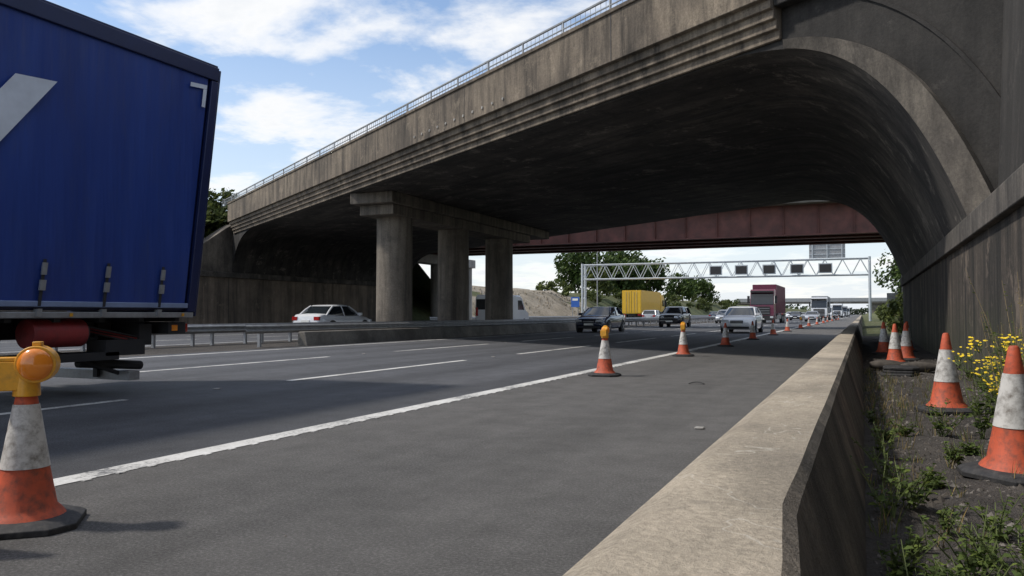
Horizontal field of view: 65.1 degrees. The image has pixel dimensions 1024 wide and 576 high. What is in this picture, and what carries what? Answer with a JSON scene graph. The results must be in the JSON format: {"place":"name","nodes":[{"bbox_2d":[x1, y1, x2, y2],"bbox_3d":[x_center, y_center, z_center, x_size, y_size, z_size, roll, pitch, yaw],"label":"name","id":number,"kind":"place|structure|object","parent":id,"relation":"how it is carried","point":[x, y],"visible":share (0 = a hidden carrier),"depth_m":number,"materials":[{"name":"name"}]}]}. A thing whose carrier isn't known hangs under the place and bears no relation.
{"place":"outdoors","nodes":[
{"label":"outdoors","id":0,"kind":"place"},
{"bbox_2d":[205,219,429,305],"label":"approach embankment","id":1,"kind":"structure","parent":0,"point":[420,284],"depth_m":76.82,"materials":[{"name":"green plant"}]},
{"bbox_2d":[204,226,214,237],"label":"shrub","id":2,"kind":"object","parent":1,"relation":"on","point":[207,232],"visible":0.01,"depth_m":49.86,"materials":[{"name":"green plant"}]},
{"bbox_2d":[205,187,236,231],"bbox_3d":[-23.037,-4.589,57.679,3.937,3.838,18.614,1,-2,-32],"label":"tree","id":3,"kind":"object","parent":1,"relation":"on","point":[216,212],"visible":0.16,"depth_m":50.85,"materials":[{"name":"green plant"}]},
{"bbox_2d":[0,315,859,575],"bbox_3d":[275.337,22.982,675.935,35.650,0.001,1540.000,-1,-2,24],"label":"motorway road","id":4,"kind":"structure","parent":0,"point":[466,487],"depth_m":6.24,"materials":[{"name":"grey asphalt"}]},
{"bbox_2d":[0,341,86,539],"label":"traffic cone","id":5,"kind":"object","parent":4,"relation":"on","point":[31,506],"visible":1,"depth_m":3.85,"materials":[{"name":"orange plastic"},{"name":"white reflective plastic"},{"name":"black rubber"}]},
{"bbox_2d":[0,0,220,379],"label":"articulated lorry","id":6,"kind":"object","parent":4,"relation":"on","point":[107,133],"visible":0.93,"depth_m":9.92,"materials":[{"name":"blue fabric"}]},
{"bbox_2d":[292,305,371,322],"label":"car","id":7,"kind":"object","parent":4,"relation":"on","point":[328,313],"visible":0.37,"depth_m":40.83,"materials":[{"name":"white paint"}]},
{"bbox_2d":[53,316,710,350],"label":"guardrail","id":8,"kind":"object","parent":4,"relation":"on","point":[192,342],"visible":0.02,"depth_m":28.01,"materials":[{"name":"metal"}]},
{"bbox_2d":[80,316,708,350],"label":"guardrail","id":9,"kind":"object","parent":4,"relation":"on","point":[211,329],"visible":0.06,"depth_m":26.50,"materials":[{"name":"metal"}]},
{"bbox_2d":[55,336,757,487],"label":"edge line ribs","id":10,"kind":"object","parent":4,"relation":"on","point":[84,480],"visible":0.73,"depth_m":7.45,"materials":[{"name":"paint"}]},
{"bbox_2d":[0,316,850,485],"bbox_3d":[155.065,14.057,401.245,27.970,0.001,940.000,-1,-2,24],"label":"road markings","id":11,"kind":"object","parent":4,"relation":"on","point":[107,471],"visible":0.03,"depth_m":7.88,"materials":[{"name":"paint"}]},
{"bbox_2d":[297,323,591,345],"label":"median concrete plinth","id":12,"kind":"structure","parent":4,"relation":"on","point":[309,338],"depth_m":32.34,"materials":[{"name":"grey concrete"}]},
{"bbox_2d":[476,295,528,319],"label":"van","id":13,"kind":"object","parent":4,"relation":"on","point":[520,311],"visible":0.21,"depth_m":59.22,"materials":[{"name":"white paint"}]},
{"bbox_2d":[213,321,797,428],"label":"road studs","id":14,"kind":"object","parent":4,"relation":"on","point":[698,427],"visible":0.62,"depth_m":7.22,"materials":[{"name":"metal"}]},
{"bbox_2d":[245,315,785,346],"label":"guardrail","id":15,"kind":"object","parent":4,"relation":"on","point":[259,330],"visible":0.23,"depth_m":31.71,"materials":[{"name":"metal"}]},
{"bbox_2d":[11,0,1023,385],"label":"concrete overbridge","id":16,"kind":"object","parent":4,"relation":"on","point":[899,124],"visible":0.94,"depth_m":21.12,"materials":[{"name":"concrete"}]},
{"bbox_2d":[233,200,902,319],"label":"red steel girder bridge","id":17,"kind":"structure","parent":4,"relation":"on","point":[815,222],"depth_m":57.06,"materials":[{"name":"metal"}]},
{"bbox_2d":[429,315,708,320],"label":"guardrail","id":18,"kind":"object","parent":4,"relation":"on","point":[530,317],"visible":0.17,"depth_m":97.91,"materials":[{"name":"metal"}]},
{"bbox_2d":[575,307,625,332],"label":"car","id":19,"kind":"object","parent":4,"relation":"on","point":[594,318],"visible":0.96,"depth_m":45.17,"materials":[{"name":"blue paint"}]},
{"bbox_2d":[588,325,620,376],"bbox_3d":[1.550,1.045,13.379,0.500,0.840,0.500,0,-3,20],"label":"traffic cone","id":20,"kind":"object","parent":4,"relation":"on","point":[604,367],"visible":1,"depth_m":13.28,"materials":[{"name":"orange plastic"}]},
{"bbox_2d":[622,290,665,321],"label":"lorry","id":21,"kind":"object","parent":4,"relation":"on","point":[636,303],"visible":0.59,"depth_m":104.10,"materials":[{"name":"yellow paint"}]},
{"bbox_2d":[642,310,659,322],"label":"car","id":22,"kind":"object","parent":4,"relation":"on","point":[650,313],"visible":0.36,"depth_m":94.47,"materials":[{"name":"silver metal"}]},
{"bbox_2d":[659,307,690,326],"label":"car","id":23,"kind":"object","parent":4,"relation":"on","point":[668,316],"visible":0.91,"depth_m":63.37,"materials":[{"name":"black paint"}]},
{"bbox_2d":[672,322,693,356],"bbox_3d":[4.191,1.248,19.637,0.500,0.840,0.500,-1,-2,18],"label":"traffic cone","id":24,"kind":"object","parent":4,"relation":"on","point":[683,350],"visible":1,"depth_m":19.54,"materials":[{"name":"orange plastic"}]},
{"bbox_2d":[715,310,725,322],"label":"car","id":25,"kind":"object","parent":4,"relation":"on","point":[718,317],"visible":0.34,"depth_m":88.51,"materials":[{"name":"silver metal"}]},
{"bbox_2d":[717,323,733,346],"bbox_3d":[6.806,1.486,25.582,0.500,0.750,0.500,0,-2,10],"label":"traffic cone","id":26,"kind":"object","parent":4,"relation":"on","point":[725,341],"visible":0.98,"depth_m":25.49,"materials":[{"name":"orange plastic"}]},
{"bbox_2d":[581,244,871,320],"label":"sign gantry","id":27,"kind":"object","parent":4,"relation":"on","point":[823,253],"visible":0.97,"depth_m":107.19,"materials":[{"name":"metal"}]},
{"bbox_2d":[720,306,762,332],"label":"car","id":28,"kind":"object","parent":4,"relation":"on","point":[739,318],"visible":0.91,"depth_m":43.27,"materials":[{"name":"white paint"}]},
{"bbox_2d":[746,321,758,339],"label":"traffic cone","id":29,"kind":"object","parent":4,"relation":"on","point":[752,336],"visible":1,"depth_m":32.19,"materials":[{"name":"orange plastic"}]},
{"bbox_2d":[747,284,784,323],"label":"lorry","id":30,"kind":"object","parent":4,"relation":"on","point":[768,300],"visible":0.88,"depth_m":86.96,"materials":[{"name":"red paint"}]},
{"bbox_2d":[768,320,777,334],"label":"traffic cone","id":31,"kind":"object","parent":4,"relation":"on","point":[773,331],"visible":0.97,"depth_m":39.04,"materials":[{"name":"orange plastic"}]},
{"bbox_2d":[784,319,791,331],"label":"traffic cone","id":32,"kind":"object","parent":4,"relation":"on","point":[787,328],"visible":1,"depth_m":47.32,"materials":[{"name":"orange plastic"}]},
{"bbox_2d":[789,311,802,319],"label":"car","id":33,"kind":"object","parent":4,"relation":"on","point":[796,315],"visible":0.81,"depth_m":130.99,"materials":[{"name":"silver metal"}]},
{"bbox_2d":[796,317,804,328],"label":"traffic cone","id":34,"kind":"object","parent":4,"relation":"on","point":[800,325],"visible":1,"depth_m":56.45,"materials":[{"name":"orange plastic"}]},
{"bbox_2d":[736,298,886,312],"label":"distant overbridge","id":35,"kind":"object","parent":4,"relation":"on","point":[876,302],"visible":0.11,"depth_m":398.40,"materials":[{"name":"concrete"}]},
{"bbox_2d":[804,311,819,321],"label":"car","id":36,"kind":"object","parent":4,"relation":"on","point":[812,315],"visible":0.96,"depth_m":109.40,"materials":[{"name":"silver metal"}]},
{"bbox_2d":[809,296,829,319],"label":"lorry","id":37,"kind":"object","parent":4,"relation":"on","point":[820,305],"visible":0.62,"depth_m":130.17,"materials":[{"name":"white paint"}]},
{"bbox_2d":[832,304,842,317],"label":"lorry","id":38,"kind":"object","parent":4,"relation":"on","point":[838,308],"visible":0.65,"depth_m":225.34,"materials":[{"name":"white paint"}]},
{"bbox_2d":[843,306,847,316],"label":"lorry","id":39,"kind":"object","parent":4,"relation":"on","point":[845,310],"visible":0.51,"depth_m":298.42,"materials":[{"name":"silver metal"}]},
{"bbox_2d":[47,0,897,313],"label":"sky","id":40,"kind":"structure","parent":0,"point":[298,77],"materials":[{"name":"white"}]},
{"bbox_2d":[309,277,810,320],"bbox_3d":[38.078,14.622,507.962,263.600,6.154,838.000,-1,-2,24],"label":"grass embankment","id":41,"kind":"structure","parent":0,"point":[420,310],"depth_m":115.66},
{"bbox_2d":[473,287,580,315],"bbox_3d":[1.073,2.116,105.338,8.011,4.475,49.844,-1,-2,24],"label":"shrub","id":42,"kind":"object","parent":41,"relation":"on","point":[480,290],"visible":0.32,"depth_m":117.63,"materials":[{"name":"green plant"}]},
{"bbox_2d":[571,297,578,315],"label":"traffic sign","id":43,"kind":"object","parent":41,"relation":"on","point":[574,301],"visible":0.78,"depth_m":111.72,"materials":[{"name":"metal"}]},
{"bbox_2d":[554,252,614,292],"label":"tree","id":44,"kind":"object","parent":41,"relation":"on","point":[569,271],"visible":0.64,"depth_m":161.71,"materials":[{"name":"green plant"}]},
{"bbox_2d":[597,252,597,306],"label":"street lamp","id":45,"kind":"object","parent":41,"relation":"on","point":[597,280],"visible":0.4,"depth_m":123.05,"materials":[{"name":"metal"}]},
{"bbox_2d":[583,266,614,293],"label":"tree","id":46,"kind":"object","parent":41,"relation":"on","point":[602,286],"visible":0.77,"depth_m":145.23,"materials":[{"name":"green plant"}]},
{"bbox_2d":[596,252,651,294],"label":"tree","id":47,"kind":"object","parent":41,"relation":"on","point":[627,285],"visible":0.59,"depth_m":162.74,"materials":[{"name":"green plant"}]},
{"bbox_2d":[602,250,647,287],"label":"tree","id":48,"kind":"object","parent":41,"relation":"on","point":[635,255],"visible":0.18,"depth_m":172.22,"materials":[{"name":"green plant"}]},
{"bbox_2d":[535,278,740,311],"bbox_3d":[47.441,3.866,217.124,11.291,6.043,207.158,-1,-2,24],"label":"shrub","id":49,"kind":"object","parent":41,"relation":"on","point":[701,304],"visible":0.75,"depth_m":156.12,"materials":[{"name":"green plant"}]},
{"bbox_2d":[636,257,672,291],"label":"tree","id":50,"kind":"object","parent":41,"relation":"on","point":[650,285],"visible":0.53,"depth_m":179.63,"materials":[{"name":"green plant"}]},
{"bbox_2d":[660,272,701,301],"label":"tree","id":51,"kind":"object","parent":41,"relation":"on","point":[687,288],"visible":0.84,"depth_m":222.57,"materials":[{"name":"green plant"}]},
{"bbox_2d":[688,278,720,301],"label":"tree","id":52,"kind":"object","parent":41,"relation":"on","point":[707,288],"visible":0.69,"depth_m":254.98,"materials":[{"name":"green plant"}]},
{"bbox_2d":[866,312,882,320],"bbox_3d":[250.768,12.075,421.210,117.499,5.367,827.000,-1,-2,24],"label":"grass embankment","id":53,"kind":"structure","parent":0,"point":[874,315],"depth_m":256.91,"materials":[{"name":"green plant"}]},
{"bbox_2d":[872,252,901,292],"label":"tree","id":54,"kind":"object","parent":53,"relation":"on","point":[893,273],"visible":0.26,"depth_m":172.22,"materials":[{"name":"green plant"}]},
{"bbox_2d":[874,291,901,317],"bbox_3d":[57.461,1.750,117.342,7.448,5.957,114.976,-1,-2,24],"label":"shrub","id":55,"kind":"object","parent":53,"relation":"on","point":[881,308],"visible":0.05,"depth_m":149.26,"materials":[{"name":"green plant"}]},
{"bbox_2d":[862,315,901,336],"bbox_3d":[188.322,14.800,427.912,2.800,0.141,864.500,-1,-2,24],"label":"grass verge","id":56,"kind":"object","parent":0,"point":[872,327],"depth_m":55.47,"materials":[{"name":"green plant"}]},
{"bbox_2d":[879,292,902,332],"bbox_3d":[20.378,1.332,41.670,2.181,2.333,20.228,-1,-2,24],"label":"shrub","id":57,"kind":"object","parent":56,"relation":"on","point":[892,315],"visible":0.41,"depth_m":37.48,"materials":[{"name":"green plant"}]},
{"bbox_2d":[887,293,897,306],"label":"marker sign","id":58,"kind":"object","parent":56,"relation":"on","point":[890,296],"visible":0.4,"depth_m":56.01,"materials":[{"name":"metal"}]},
{"bbox_2d":[862,335,1023,575],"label":"verge gravel","id":59,"kind":"structure","parent":56,"relation":"on","point":[870,344],"depth_m":4.57,"materials":[{"name":"grey gravel"}]},
{"bbox_2d":[861,409,883,424],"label":"weed plant","id":60,"kind":"object","parent":59,"relation":"on","point":[872,419],"visible":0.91,"depth_m":6.91,"materials":[{"name":"green plant"}]},
{"bbox_2d":[849,436,910,483],"bbox_3d":[2.091,0.965,4.555,0.320,0.266,0.280,-1,-2,24],"label":"weed plant","id":61,"kind":"object","parent":59,"relation":"on","point":[872,459],"visible":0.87,"depth_m":4.51,"materials":[{"name":"green plant"}]},
{"bbox_2d":[872,322,888,354],"bbox_3d":[8.610,1.159,18.582,0.500,0.750,0.500,-1,-2,24],"label":"traffic cone","id":62,"kind":"object","parent":59,"relation":"on","point":[883,346],"visible":0.86,"depth_m":18.50,"materials":[{"name":"orange plastic"}]},
{"bbox_2d":[862,415,904,456],"bbox_3d":[2.416,0.970,5.238,0.272,0.270,0.212,2,-3,-43],"label":"weed plant","id":63,"kind":"object","parent":59,"relation":"on","point":[879,447],"visible":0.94,"depth_m":5.24,"materials":[{"name":"green plant"}]},
{"bbox_2d":[874,427,894,440],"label":"weed plant","id":64,"kind":"object","parent":59,"relation":"on","point":[886,434],"visible":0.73,"depth_m":5.95,"materials":[{"name":"green plant"}]},
{"bbox_2d":[850,455,932,517],"bbox_3d":[1.756,0.919,3.726,0.191,0.268,0.339,0,-2,-13],"label":"weed plant","id":65,"kind":"object","parent":59,"relation":"on","point":[881,496],"visible":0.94,"depth_m":3.70,"materials":[{"name":"green plant"}]},
{"bbox_2d":[886,324,906,362],"bbox_3d":[7.102,1.038,14.878,0.500,0.750,0.500,0,-2,12],"label":"traffic cone","id":66,"kind":"object","parent":59,"relation":"on","point":[895,352],"visible":0.73,"depth_m":14.80,"materials":[{"name":"orange plastic"}]},
{"bbox_2d":[880,365,919,376],"bbox_3d":[5.910,1.264,12.232,0.542,0.148,0.564,-1,-2,24],"label":"cone base stack","id":67,"kind":"object","parent":59,"relation":"on","point":[904,370],"visible":0.98,"depth_m":12.04,"materials":[{"name":"black rubber"}]},
{"bbox_2d":[869,360,935,372],"bbox_3d":[6.285,1.260,12.935,0.439,0.176,1.070,1,-2,-25],"label":"sandbag","id":68,"kind":"object","parent":67,"relation":"on","point":[880,364],"visible":0.66,"depth_m":13.05,"materials":[{"name":"fabric"}]},
{"bbox_2d":[889,418,917,436],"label":"weed plant","id":69,"kind":"object","parent":59,"relation":"on","point":[906,430],"visible":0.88,"depth_m":6.17,"materials":[{"name":"green plant"}]},
{"bbox_2d":[872,532,947,575],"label":"weed plant","id":70,"kind":"object","parent":59,"relation":"on","point":[895,562],"visible":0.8,"depth_m":2.87,"materials":[{"name":"green plant"}]},
{"bbox_2d":[900,323,919,360],"bbox_3d":[7.931,1.080,16.152,0.500,0.750,0.500,-1,-2,24],"label":"traffic cone","id":71,"kind":"object","parent":59,"relation":"on","point":[907,349],"visible":0.8,"depth_m":16.06,"materials":[{"name":"orange plastic"}]},
{"bbox_2d":[905,321,917,351],"bbox_3d":[9.714,1.196,19.736,0.500,0.750,0.500,-1,-2,24],"label":"traffic cone","id":72,"kind":"object","parent":59,"relation":"on","point":[914,350],"visible":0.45,"depth_m":19.66,"materials":[{"name":"orange plastic"}]},
{"bbox_2d":[886,462,945,509],"bbox_3d":[1.915,0.942,3.795,0.269,0.239,0.259,-1,-2,24],"label":"weed plant","id":73,"kind":"object","parent":59,"relation":"on","point":[913,494],"visible":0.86,"depth_m":3.80,"materials":[{"name":"green plant"}]},
{"bbox_2d":[893,468,940,500],"bbox_3d":[2.056,1.008,4.080,0.233,0.182,0.141,-1,-2,24],"label":"weed plant","id":74,"kind":"object","parent":59,"relation":"on","point":[926,492],"visible":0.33,"depth_m":4.07,"materials":[{"name":"green plant"}]},
{"bbox_2d":[903,524,933,555],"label":"weed plant","id":75,"kind":"object","parent":59,"relation":"on","point":[908,541],"visible":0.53,"depth_m":3.21,"materials":[{"name":"green plant"}]},
{"bbox_2d":[881,540,964,575],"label":"weed plant","id":76,"kind":"object","parent":59,"relation":"on","point":[902,570],"visible":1,"depth_m":2.61,"materials":[{"name":"green plant"}]},
{"bbox_2d":[920,469,947,490],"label":"weed plant","id":77,"kind":"object","parent":59,"relation":"on","point":[941,485],"visible":0.47,"depth_m":4.31,"materials":[{"name":"green plant"}]},
{"bbox_2d":[917,558,968,575],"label":"weed plant","id":78,"kind":"object","parent":59,"relation":"on","point":[925,565],"visible":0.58,"depth_m":2.74,"materials":[{"name":"green plant"}]},
{"bbox_2d":[862,367,1023,574],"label":"grass tufts","id":79,"kind":"object","parent":59,"relation":"on","point":[880,524],"visible":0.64,"depth_m":6.14,"materials":[{"name":"green plant"}]},
{"bbox_2d":[914,333,981,414],"bbox_3d":[4.148,0.804,7.660,0.500,0.750,0.500,0,-2,6],"label":"traffic cone","id":80,"kind":"object","parent":59,"relation":"on","point":[946,384],"visible":0.89,"depth_m":7.58,"materials":[{"name":"orange plastic"},{"name":"white reflective plastic"},{"name":"black rubber"}]},
{"bbox_2d":[924,398,971,436],"bbox_3d":[3.286,0.995,6.088,0.252,0.285,0.313,0,-2,2],"label":"weed plant","id":81,"kind":"object","parent":59,"relation":"on","point":[940,425],"visible":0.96,"depth_m":6.09,"materials":[{"name":"green plant"}]},
{"bbox_2d":[935,502,969,534],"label":"weed plant","id":82,"kind":"object","parent":59,"relation":"on","point":[944,524],"visible":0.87,"depth_m":3.39,"materials":[{"name":"green plant"}]},
{"bbox_2d":[942,440,968,464],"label":"weed plant","id":83,"kind":"object","parent":59,"relation":"on","point":[956,452],"visible":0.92,"depth_m":4.88,"materials":[{"name":"green plant"}]},
{"bbox_2d":[918,502,1006,575],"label":"weed plant","id":84,"kind":"object","parent":59,"relation":"on","point":[971,564],"visible":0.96,"depth_m":2.87,"materials":[{"name":"green plant"}]},
{"bbox_2d":[958,362,974,378],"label":"weed plant","id":85,"kind":"object","parent":59,"relation":"on","point":[969,372],"visible":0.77,"depth_m":11.32,"materials":[{"name":"green plant"}]},
{"bbox_2d":[959,440,980,455],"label":"weed plant","id":86,"kind":"object","parent":59,"relation":"on","point":[972,451],"visible":0.8,"depth_m":5.38,"materials":[{"name":"green plant"}]},
{"bbox_2d":[944,509,1005,567],"bbox_3d":[1.757,0.956,3.036,0.203,0.203,0.161,-1,-2,24],"label":"weed plant","id":87,"kind":"object","parent":59,"relation":"on","point":[969,532],"visible":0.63,"depth_m":3.04,"materials":[{"name":"green plant"}]},
{"bbox_2d":[933,554,1016,575],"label":"weed plant","id":88,"kind":"object","parent":59,"relation":"on","point":[962,568],"visible":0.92,"depth_m":2.55,"materials":[{"name":"green plant"}]},
{"bbox_2d":[969,394,993,416],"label":"weed plant","id":89,"kind":"object","parent":59,"relation":"on","point":[976,414],"visible":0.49,"depth_m":7.27,"materials":[{"name":"green plant"}]},
{"bbox_2d":[972,374,993,389],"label":"weed plant","id":90,"kind":"object","parent":59,"relation":"on","point":[976,381],"visible":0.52,"depth_m":9.53,"materials":[{"name":"green plant"}]},
{"bbox_2d":[973,378,993,403],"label":"weed plant","id":91,"kind":"object","parent":59,"relation":"on","point":[984,392],"visible":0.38,"depth_m":8.08,"materials":[{"name":"green plant"}]},
{"bbox_2d":[948,343,1023,438],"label":"ragwort plant","id":92,"kind":"object","parent":59,"relation":"on","point":[983,424],"visible":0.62,"depth_m":5.97,"materials":[{"name":"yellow plant"}]},
{"bbox_2d":[957,345,1023,485],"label":"traffic cone","id":93,"kind":"object","parent":59,"relation":"on","point":[997,463],"visible":0.98,"depth_m":4.54,"materials":[{"name":"orange plastic"},{"name":"white reflective sheeting"},{"name":"black rubber"}]},
{"bbox_2d":[964,489,1023,541],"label":"weed plant","id":94,"kind":"object","parent":59,"relation":"on","point":[1000,528],"visible":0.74,"depth_m":3.31,"materials":[{"name":"green plant"}]},
{"bbox_2d":[965,269,1023,380],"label":"tall weed plant","id":95,"kind":"object","parent":59,"relation":"on","point":[1016,338],"visible":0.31,"depth_m":5.79,"materials":[{"name":"green plant"}]},
{"bbox_2d":[968,334,1023,402],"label":"ragwort plant","id":96,"kind":"object","parent":59,"relation":"on","point":[1007,343],"visible":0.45,"depth_m":5.75,"materials":[{"name":"yellow plant"}]},
{"bbox_2d":[973,345,1023,415],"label":"ragwort plant","id":97,"kind":"object","parent":59,"relation":"on","point":[991,378],"visible":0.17,"depth_m":6.24,"materials":[{"name":"yellow plant"}]},
{"bbox_2d":[983,319,1014,368],"bbox_3d":[3.378,0.660,5.378,0.210,0.898,0.342,2,-3,-43],"label":"tall weed plant","id":98,"kind":"object","parent":59,"relation":"on","point":[998,350],"visible":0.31,"depth_m":5.42,"materials":[{"name":"green plant"}]},
{"bbox_2d":[975,534,1023,575],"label":"weed plant","id":99,"kind":"object","parent":59,"relation":"on","point":[993,556],"visible":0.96,"depth_m":2.71,"materials":[{"name":"green plant"}]},
{"bbox_2d":[980,272,1023,390],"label":"tall weed plant","id":100,"kind":"object","parent":59,"relation":"on","point":[996,337],"visible":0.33,"depth_m":5.37,"materials":[{"name":"green plant"}]},
{"bbox_2d":[985,313,1023,371],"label":"tall weed plant","id":101,"kind":"object","parent":59,"relation":"on","point":[994,340],"visible":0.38,"depth_m":4.94,"materials":[{"name":"green plant"}]},
{"bbox_2d":[992,323,1021,361],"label":"tall weed plant","id":102,"kind":"object","parent":59,"relation":"on","point":[1003,340],"visible":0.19,"depth_m":6.57,"materials":[{"name":"green plant"}]},
{"bbox_2d":[998,327,1018,366],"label":"tall weed plant","id":103,"kind":"object","parent":59,"relation":"on","point":[1004,343],"visible":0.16,"depth_m":7.41,"materials":[{"name":"green plant"}]},
{"bbox_2d":[1006,524,1023,558],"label":"weed plant","id":104,"kind":"object","parent":59,"relation":"on","point":[1010,528],"visible":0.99,"depth_m":3.07,"materials":[{"name":"green plant"}]},
{"label":"ground","id":105,"kind":"structure","parent":0,"visible":0},
{"bbox_2d":[563,315,865,575],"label":"concrete barrier","id":106,"kind":"object","parent":105,"relation":"on","point":[772,484],"visible":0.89,"depth_m":2.13,"materials":[{"name":"beige concrete"}]},
{"bbox_2d":[785,304,868,314],"bbox_3d":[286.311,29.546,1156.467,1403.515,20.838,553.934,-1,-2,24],"label":"distant trees","id":107,"kind":"object","parent":105,"relation":"on","point":[860,311],"visible":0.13,"depth_m":1283.05,"materials":[{"name":"green plant"}]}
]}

